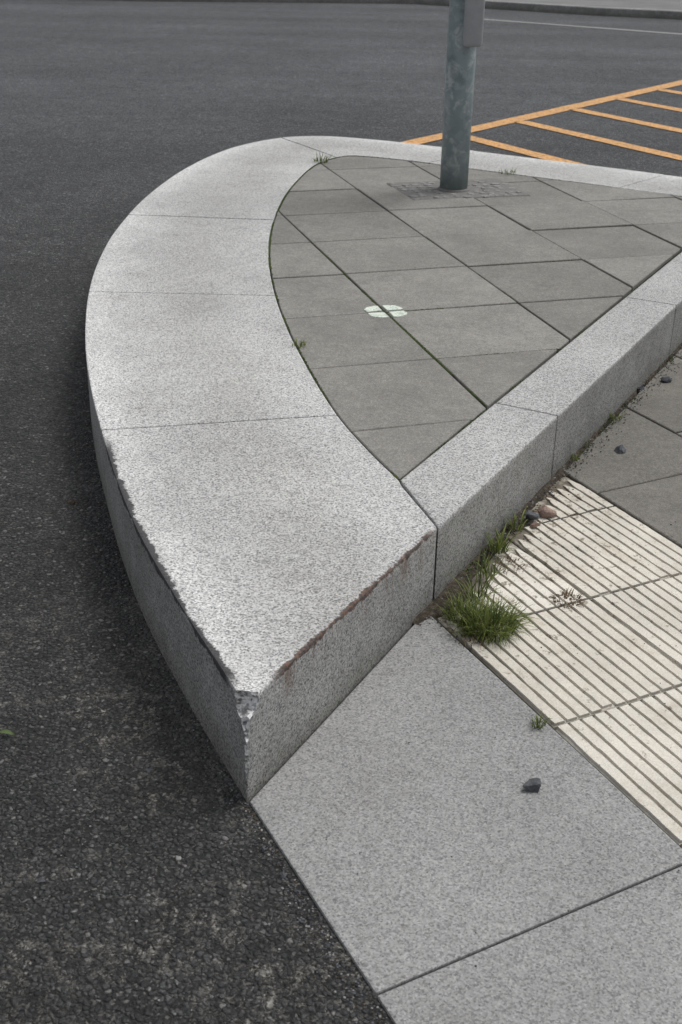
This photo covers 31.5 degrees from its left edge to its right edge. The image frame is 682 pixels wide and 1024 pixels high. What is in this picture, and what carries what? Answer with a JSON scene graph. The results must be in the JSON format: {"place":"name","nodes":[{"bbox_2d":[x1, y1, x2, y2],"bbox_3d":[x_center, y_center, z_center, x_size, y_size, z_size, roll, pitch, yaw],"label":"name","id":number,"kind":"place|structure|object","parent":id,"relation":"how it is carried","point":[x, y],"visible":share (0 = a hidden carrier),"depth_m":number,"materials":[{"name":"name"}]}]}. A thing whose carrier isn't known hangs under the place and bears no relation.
{"place":"outdoors","nodes":[
{"label":"outdoors","id":0,"kind":"place"},
{"bbox_2d":[0,0,681,1023],"bbox_3d":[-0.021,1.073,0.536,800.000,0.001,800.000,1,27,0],"label":"asphalt road","id":1,"kind":"structure","parent":0,"point":[112,114],"depth_m":2.96,"materials":[{"name":"grey asphalt"}]},
{"bbox_2d":[0,729,14,735],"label":"fallen leaf","id":2,"kind":"object","parent":1,"relation":"on","point":[6,731],"visible":1,"depth_m":1.94,"materials":[{"name":"green plant"}]},
{"bbox_2d":[36,877,44,882],"bbox_3d":[-0.411,0.505,1.654,0.012,0.008,0.007,-16,15,-2],"label":"pebble","id":3,"kind":"object","parent":1,"relation":"on","point":[40,880],"visible":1,"depth_m":1.65,"materials":[{"name":"grey stone"}]},
{"bbox_2d":[280,872,285,878],"bbox_3d":[-0.081,0.502,1.671,0.009,0.008,0.010,15,30,26],"label":"pebble","id":4,"kind":"object","parent":1,"relation":"on","point":[283,875],"visible":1,"depth_m":1.67,"materials":[{"name":"grey stone"}]},
{"bbox_2d":[0,323,681,1023],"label":"loose grit","id":5,"kind":"object","parent":1,"relation":"on","point":[308,927],"visible":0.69,"depth_m":1.87,"materials":[{"name":"gravel"}]},
{"bbox_2d":[85,136,681,802],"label":"granite kerb","id":6,"kind":"structure","parent":1,"relation":"on","point":[295,556],"depth_m":2.54,"materials":[{"name":"grey stone"}]},
{"bbox_2d":[268,156,681,575],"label":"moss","id":7,"kind":"object","parent":6,"relation":"on","point":[398,324],"visible":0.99,"depth_m":3.27,"materials":[{"name":"green plant"}]},
{"bbox_2d":[116,0,681,19],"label":"kerb","id":8,"kind":"structure","parent":1,"relation":"on","point":[591,10],"depth_m":16.32,"materials":[{"name":"stone"}]},
{"bbox_2d":[250,618,681,994],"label":"slab","id":9,"kind":"structure","parent":1,"relation":"on","point":[410,889],"depth_m":1.76,"materials":[{"name":"stone"}]},
{"bbox_2d":[523,778,540,792],"bbox_3d":[0.287,0.411,1.821,0.027,0.021,0.022,3,27,3],"label":"pebble","id":10,"kind":"object","parent":9,"relation":"on","point":[533,785],"visible":1,"depth_m":1.81,"materials":[{"name":"grey stone"}]},
{"bbox_2d":[529,711,552,728],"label":"grass tuft","id":11,"kind":"object","parent":9,"relation":"on","point":[539,721],"visible":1,"depth_m":1.96,"materials":[{"name":"green plant"}]},
{"bbox_2d":[378,866,681,1023],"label":"slab","id":12,"kind":"structure","parent":1,"relation":"on","point":[521,978],"depth_m":1.51,"materials":[{"name":"stone"}]},
{"bbox_2d":[403,80,681,164],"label":"yellow hatched road marking","id":13,"kind":"object","parent":1,"relation":"on","point":[516,119],"visible":0.86,"depth_m":7.61,"materials":[{"name":"paint"}]},
{"bbox_2d":[438,476,681,847],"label":"tactile paving","id":14,"kind":"structure","parent":1,"relation":"on","point":[605,698],"depth_m":2.19,"materials":[{"name":"concrete"}]},
{"bbox_2d":[436,588,494,625],"bbox_3d":[0.231,0.172,2.241,0.117,0.048,0.128,18,31,31],"label":"grass tuft","id":15,"kind":"object","parent":14,"relation":"on","point":[457,606],"visible":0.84,"depth_m":2.25,"materials":[{"name":"green plant"}]},
{"bbox_2d":[439,619,501,648],"bbox_3d":[0.244,0.217,2.194,0.098,0.042,0.091,-22,35,-39],"label":"dry plant","id":16,"kind":"object","parent":14,"relation":"on","point":[472,635],"visible":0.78,"depth_m":2.18,"materials":[{"name":"green plant"}]},
{"bbox_2d":[439,548,508,602],"bbox_3d":[0.243,0.129,2.284,0.149,0.088,0.114,-17,32,-31],"label":"grass tuft","id":17,"kind":"object","parent":14,"relation":"on","point":[478,592],"visible":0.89,"depth_m":2.31,"materials":[{"name":"green plant"}]},
{"bbox_2d":[438,586,537,652],"bbox_3d":[0.273,0.188,2.203,0.176,0.063,0.169,15,30,26],"label":"grass tuft","id":18,"kind":"object","parent":14,"relation":"on","point":[508,621],"visible":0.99,"depth_m":2.21,"materials":[{"name":"green plant"}]},
{"bbox_2d":[473,548,507,579],"bbox_3d":[0.289,0.107,2.372,0.093,0.050,0.081,12,29,21],"label":"grass tuft","id":19,"kind":"object","parent":14,"relation":"on","point":[484,571],"visible":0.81,"depth_m":2.39,"materials":[{"name":"green plant"}]},
{"bbox_2d":[485,523,521,554],"bbox_3d":[0.329,0.050,2.462,0.086,0.068,0.110,1,27,0],"label":"grass tuft","id":20,"kind":"object","parent":14,"relation":"on","point":[498,546],"visible":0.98,"depth_m":2.47,"materials":[{"name":"green plant"}]},
{"bbox_2d":[496,553,527,573],"bbox_3d":[0.340,0.105,2.432,0.071,0.029,0.082,19,31,31],"label":"dry plant","id":21,"kind":"object","parent":14,"relation":"on","point":[510,561],"visible":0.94,"depth_m":2.43,"materials":[{"name":"brown plant"}]},
{"bbox_2d":[503,509,529,531],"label":"grass tuft","id":22,"kind":"object","parent":14,"relation":"on","point":[520,525],"visible":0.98,"depth_m":2.57,"materials":[{"name":"green plant"}]},
{"bbox_2d":[524,510,539,519],"bbox_3d":[0.411,0.008,2.612,0.035,0.023,0.046,1,11,-8],"label":"pebble","id":23,"kind":"object","parent":14,"relation":"on","point":[530,515],"visible":0.97,"depth_m":2.60,"materials":[{"name":"grey stone"}]},
{"bbox_2d":[530,522,540,527],"bbox_3d":[0.415,0.027,2.580,0.020,0.013,0.017,-15,31,-29],"label":"pebble","id":24,"kind":"object","parent":14,"relation":"on","point":[534,524],"visible":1,"depth_m":2.58,"materials":[{"name":"brown stone"}]},
{"bbox_2d":[537,505,556,517],"bbox_3d":[0.450,-0.003,2.638,0.040,0.028,0.040,-2,27,-6],"label":"pebble","id":25,"kind":"object","parent":14,"relation":"on","point":[544,511],"visible":0.99,"depth_m":2.62,"materials":[{"name":"brown stone"}]},
{"bbox_2d":[549,587,583,607],"bbox_3d":[0.432,0.165,2.314,0.075,0.028,0.069,1,27,0],"label":"dry plant","id":26,"kind":"object","parent":14,"relation":"on","point":[564,593],"visible":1,"depth_m":2.32,"materials":[{"name":"beige plant"}]},
{"bbox_2d":[456,391,681,846],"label":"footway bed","id":27,"kind":"object","parent":1,"relation":"on","point":[490,559],"depth_m":2.47,"materials":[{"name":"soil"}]},
{"bbox_2d":[412,344,681,625],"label":"soil drift","id":28,"kind":"object","parent":27,"relation":"on","point":[430,610],"visible":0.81,"depth_m":2.49,"materials":[{"name":"brown soil"}]},
{"bbox_2d":[484,19,680,33],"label":"white road line","id":29,"kind":"object","parent":1,"relation":"on","point":[584,26],"visible":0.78,"depth_m":14.26,"materials":[{"name":"paint"}]},
{"bbox_2d":[269,156,681,482],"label":"island paving","id":30,"kind":"structure","parent":0,"point":[402,403],"depth_m":3.74,"materials":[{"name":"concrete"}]},
{"bbox_2d":[292,338,309,347],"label":"grass tuft","id":31,"kind":"object","parent":30,"relation":"on","point":[301,342],"visible":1,"depth_m":3.15,"materials":[{"name":"green plant"}]},
{"bbox_2d":[310,152,331,162],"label":"grass tuft","id":32,"kind":"object","parent":30,"relation":"on","point":[324,160],"visible":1,"depth_m":5.43,"materials":[{"name":"green plant"}]},
{"bbox_2d":[364,305,406,317],"bbox_3d":[0.127,-0.569,3.430,0.111,0.004,0.112,-7,28,-15],"label":"survey mark","id":33,"kind":"object","parent":30,"relation":"on","point":[394,312],"visible":1,"depth_m":3.43,"materials":[{"name":"paint"}]},
{"bbox_2d":[387,178,529,199],"bbox_3d":[0.478,-1.318,4.956,0.500,0.024,0.346,-6,28,-15],"label":"sett patch","id":34,"kind":"object","parent":30,"relation":"on","point":[478,188],"visible":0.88,"depth_m":4.92,"materials":[{"name":"stone"}]},
{"bbox_2d":[437,0,484,192],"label":"sign post","id":35,"kind":"object","parent":30,"relation":"on","point":[465,29],"visible":0.87,"depth_m":4.73,"materials":[{"name":"metal"}]},
{"bbox_2d":[499,168,516,174],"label":"grass tuft","id":36,"kind":"object","parent":30,"relation":"on","point":[507,171],"visible":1,"depth_m":5.28,"materials":[{"name":"green plant"}]},
{"bbox_2d":[497,0,681,9],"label":"footway","id":37,"kind":"structure","parent":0,"point":[662,4],"depth_m":16.77,"materials":[{"name":"grey concrete"}]},
{"bbox_2d":[565,349,681,548],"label":"footway paving","id":38,"kind":"structure","parent":0,"point":[640,480],"depth_m":2.91,"materials":[{"name":"grey concrete"}]},
{"bbox_2d":[571,452,583,461],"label":"grass tuft","id":39,"kind":"object","parent":38,"relation":"on","point":[577,457],"visible":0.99,"depth_m":2.90,"materials":[{"name":"green plant"}]},
{"bbox_2d":[610,412,623,420],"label":"grass tuft","id":40,"kind":"object","parent":38,"relation":"on","point":[613,417],"visible":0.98,"depth_m":3.14,"materials":[{"name":"green plant"}]},
{"bbox_2d":[614,445,625,453],"bbox_3d":[0.683,-0.152,2.961,0.032,0.021,0.026,-25,40,-15],"label":"pebble","id":41,"kind":"object","parent":38,"relation":"on","point":[620,449],"visible":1,"depth_m":2.96,"materials":[{"name":"grey stone"}]},
{"bbox_2d":[661,376,671,382],"bbox_3d":[0.917,-0.374,3.409,0.030,0.018,0.030,-33,36,-32],"label":"pebble","id":42,"kind":"object","parent":38,"relation":"on","point":[667,379],"visible":1,"depth_m":3.40,"materials":[{"name":"grey stone"}]}
]}

